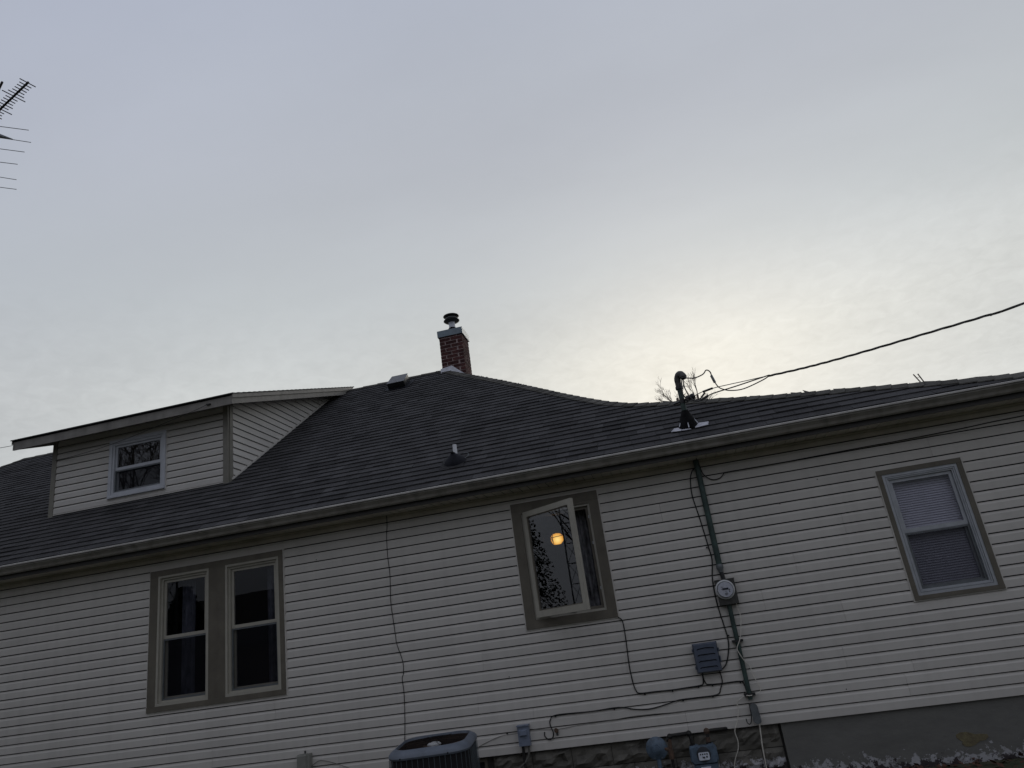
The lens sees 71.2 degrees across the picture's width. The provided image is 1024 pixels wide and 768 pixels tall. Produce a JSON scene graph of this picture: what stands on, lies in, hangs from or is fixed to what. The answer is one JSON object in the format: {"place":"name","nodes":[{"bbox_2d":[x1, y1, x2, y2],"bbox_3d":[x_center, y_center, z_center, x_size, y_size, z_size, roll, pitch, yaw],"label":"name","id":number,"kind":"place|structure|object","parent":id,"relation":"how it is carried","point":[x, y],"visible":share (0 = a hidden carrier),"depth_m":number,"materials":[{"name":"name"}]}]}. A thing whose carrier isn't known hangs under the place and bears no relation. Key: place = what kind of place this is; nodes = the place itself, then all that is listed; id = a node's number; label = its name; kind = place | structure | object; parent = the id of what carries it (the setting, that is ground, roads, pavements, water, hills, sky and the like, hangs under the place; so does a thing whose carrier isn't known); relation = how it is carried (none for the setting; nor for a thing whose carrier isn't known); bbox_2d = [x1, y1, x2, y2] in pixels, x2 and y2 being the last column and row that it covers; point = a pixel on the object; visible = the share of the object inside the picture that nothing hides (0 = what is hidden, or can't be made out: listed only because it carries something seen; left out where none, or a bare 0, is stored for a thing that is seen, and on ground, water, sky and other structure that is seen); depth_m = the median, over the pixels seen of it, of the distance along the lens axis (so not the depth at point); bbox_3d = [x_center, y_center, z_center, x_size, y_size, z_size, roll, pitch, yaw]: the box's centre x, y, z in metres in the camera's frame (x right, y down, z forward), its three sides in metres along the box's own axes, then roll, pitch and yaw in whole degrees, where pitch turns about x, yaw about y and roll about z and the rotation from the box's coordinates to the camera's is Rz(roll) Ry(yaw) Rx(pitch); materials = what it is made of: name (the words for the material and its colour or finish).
{"place":"outdoors","nodes":[
{"label":"outdoors","id":0,"kind":"place"},
{"bbox_2d":[0,78,35,189],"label":"antenna tower","id":1,"kind":"structure","parent":0,"point":[10,99],"depth_m":7.42,"materials":[{"name":"metal"}]},
{"bbox_2d":[0,0,1023,465],"label":"sky","id":2,"kind":"structure","parent":0,"point":[609,199],"materials":[{"name":"grey"}]},
{"bbox_2d":[927,758,1023,767],"bbox_3d":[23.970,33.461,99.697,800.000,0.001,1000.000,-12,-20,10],"label":"ground","id":3,"kind":"structure","parent":0,"point":[1008,764],"depth_m":6.27,"materials":[{"name":"soil"}]},
{"bbox_2d":[388,730,479,767],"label":"air conditioner","id":4,"kind":"object","parent":3,"relation":"on","point":[455,749],"visible":1,"depth_m":6.21,"materials":[{"name":"paint"}]},
{"bbox_2d":[0,313,1023,767],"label":"house","id":5,"kind":"structure","parent":3,"relation":"on","point":[174,593],"depth_m":7.75,"materials":[{"name":"white plastic"}]},
{"bbox_2d":[107,429,168,500],"bbox_3d":[-5.327,1.248,10.584,1.140,1.140,0.670,-12,-20,10],"label":"window","id":6,"kind":"structure","parent":5,"relation":"in","point":[137,465],"depth_m":10.44,"materials":[{"name":"white plastic"}]},
{"bbox_2d":[146,548,288,714],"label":"window","id":7,"kind":"structure","parent":5,"relation":"in","point":[217,630],"depth_m":8.50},
{"bbox_2d":[297,751,347,767],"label":"junction box","id":8,"kind":"object","parent":5,"relation":"attached to","point":[304,760],"visible":1,"depth_m":7.60,"materials":[{"name":"beige paint"}]},
{"bbox_2d":[386,516,404,740],"bbox_3d":[-1.242,2.880,7.795,0.097,2.911,0.021,-12,-20,10],"label":"wall wire","id":9,"kind":"object","parent":5,"relation":"attached to","point":[394,630],"depth_m":7.85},
{"bbox_2d":[384,373,414,391],"bbox_3d":[-2.101,-0.019,13.337,0.480,0.365,0.449,-12,-20,10],"label":"roof vent","id":10,"kind":"object","parent":5,"relation":"attached to","point":[398,381],"visible":1,"depth_m":13.17,"materials":[{"name":"black metal"}]},
{"bbox_2d":[439,444,468,469],"bbox_3d":[-0.683,0.862,8.485,0.333,0.315,0.277,-12,-20,10],"label":"vent pipe","id":11,"kind":"object","parent":5,"relation":"attached to","point":[454,459],"visible":1,"depth_m":8.39,"materials":[{"name":"plastic"}]},
{"bbox_2d":[478,758,488,767],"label":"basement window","id":12,"kind":"structure","parent":5,"relation":"in","point":[485,760],"depth_m":7.32,"materials":[{"name":"glass"}]},
{"bbox_2d":[516,724,531,767],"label":"disconnect box","id":13,"kind":"object","parent":5,"relation":"attached to","point":[524,735],"visible":1,"depth_m":7.19,"materials":[{"name":"paint"}]},
{"bbox_2d":[543,515,562,555],"bbox_3d":[0.502,1.842,8.807,0.252,0.589,0.170,-12,-20,10],"label":"ceiling lamp","id":14,"kind":"object","parent":5,"relation":"hanging from","point":[556,538],"visible":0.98,"depth_m":8.74,"materials":[{"name":"yellow"}]},
{"bbox_2d":[509,489,619,630],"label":"casement window","id":15,"kind":"structure","parent":5,"relation":"in","point":[576,585],"depth_m":7.80,"materials":[{"name":"beige glass"}]},
{"bbox_2d":[533,706,720,729],"bbox_3d":[1.103,3.328,7.101,1.919,0.040,0.005,-12,-20,10],"label":"phone wire","id":16,"kind":"object","parent":5,"relation":"attached to","point":[621,718],"visible":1,"depth_m":7.10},
{"bbox_2d":[544,671,722,739],"bbox_3d":[1.190,3.201,7.114,1.843,0.438,0.019,-12,-20,10],"label":"wall cable","id":17,"kind":"object","parent":5,"relation":"attached to","point":[631,708],"depth_m":7.11,"materials":[{"name":"black rubber"}]},
{"bbox_2d":[618,617,703,693],"bbox_3d":[1.497,2.685,7.206,0.728,0.757,0.021,-12,-20,10],"label":"wall cable","id":18,"kind":"object","parent":5,"relation":"attached to","point":[652,691],"depth_m":7.13,"materials":[{"name":"black rubber"}]},
{"bbox_2d":[671,370,715,459],"bbox_3d":[1.980,0.311,7.779,0.578,1.005,0.247,-12,-20,10],"label":"service mast","id":19,"kind":"object","parent":5,"relation":"attached to","point":[688,420],"visible":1,"depth_m":7.76,"materials":[{"name":"metal"}]},
{"bbox_2d":[695,302,1023,395],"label":"service drop","id":20,"kind":"object","parent":19,"relation":"attached to","point":[918,335],"visible":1,"depth_m":7.11,"materials":[{"name":"black rubber"}]},
{"bbox_2d":[664,727,728,767],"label":"gas pipe","id":21,"kind":"object","parent":5,"relation":"attached to","point":[688,733],"visible":1,"depth_m":6.81,"materials":[{"name":"metal"}]},
{"bbox_2d":[646,736,667,767],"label":"gas regulator","id":22,"kind":"object","parent":21,"relation":"attached to","point":[655,747],"visible":1,"depth_m":6.82,"materials":[{"name":"paint"}]},
{"bbox_2d":[689,742,718,767],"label":"gas meter","id":23,"kind":"object","parent":21,"relation":"attached to","point":[704,755],"visible":1,"depth_m":6.66,"materials":[{"name":"paint"}]},
{"bbox_2d":[692,641,722,673],"bbox_3d":[1.923,2.698,7.063,0.262,0.277,0.094,-12,-20,10],"label":"interface box","id":24,"kind":"object","parent":5,"relation":"attached to","point":[707,658],"visible":1,"depth_m":7.03,"materials":[{"name":"plastic"}]},
{"bbox_2d":[690,468,728,669],"bbox_3d":[2.006,1.825,7.359,0.195,2.080,0.021,-11,-19,8],"label":"wall cable","id":25,"kind":"object","parent":5,"relation":"attached to","point":[712,570],"depth_m":7.32,"materials":[{"name":"black rubber"}]},
{"bbox_2d":[703,676,746,692],"bbox_3d":[2.082,2.938,6.987,0.393,0.266,0.019,-12,-20,10],"label":"wall cable","id":26,"kind":"object","parent":5,"relation":"attached to","point":[725,683],"depth_m":6.99,"materials":[{"name":"black rubber"}]},
{"bbox_2d":[693,460,761,723],"bbox_3d":[2.152,2.025,7.239,0.105,2.590,0.072,-12,-20,10],"label":"conduit","id":27,"kind":"object","parent":5,"relation":"attached to","point":[755,713],"visible":1,"depth_m":7.27,"materials":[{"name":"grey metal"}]},
{"bbox_2d":[714,578,738,605],"bbox_3d":[2.147,2.079,7.165,0.205,0.246,0.173,-12,-20,10],"label":"electric meter","id":28,"kind":"object","parent":27,"relation":"attached to","point":[726,591],"visible":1,"depth_m":7.14,"materials":[{"name":"paint"}]},
{"bbox_2d":[734,603,760,767],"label":"white wire","id":29,"kind":"object","parent":28,"relation":"hanging from","point":[743,696],"visible":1,"depth_m":6.89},
{"bbox_2d":[759,724,766,767],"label":"white wire","id":30,"kind":"object","parent":27,"relation":"hanging from","point":[762,746],"visible":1,"depth_m":6.76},
{"bbox_2d":[700,415,1023,479],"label":"eave cable","id":31,"kind":"object","parent":5,"relation":"attached to","point":[860,447],"visible":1,"depth_m":7.36,"materials":[{"name":"black rubber"}]},
{"bbox_2d":[913,374,923,381],"bbox_3d":[13.352,3.265,21.467,0.984,7.687,0.081,-13,-20,12],"label":"antenna","id":32,"kind":"object","parent":5,"relation":"attached to","point":[918,377],"visible":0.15,"depth_m":22.66,"materials":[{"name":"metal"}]},
{"bbox_2d":[874,456,1006,601],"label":"window","id":33,"kind":"structure","parent":5,"relation":"in","point":[944,546],"depth_m":7.04,"materials":[{"name":"white glass"}]},
{"bbox_2d":[651,378,686,402],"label":"bare tree","id":34,"kind":"object","parent":3,"relation":"on","point":[669,397],"visible":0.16,"depth_m":40.63,"materials":[{"name":"brown plant"}]},
{"bbox_2d":[684,371,715,398],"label":"bare tree","id":35,"kind":"object","parent":3,"relation":"on","point":[688,386],"visible":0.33,"depth_m":41.22,"materials":[{"name":"brown plant"}]},
{"bbox_2d":[890,753,1023,767],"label":"leaf litter","id":36,"kind":"object","parent":3,"relation":"on","point":[978,764],"visible":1,"depth_m":6.29,"materials":[{"name":"brown plant"}]}
]}

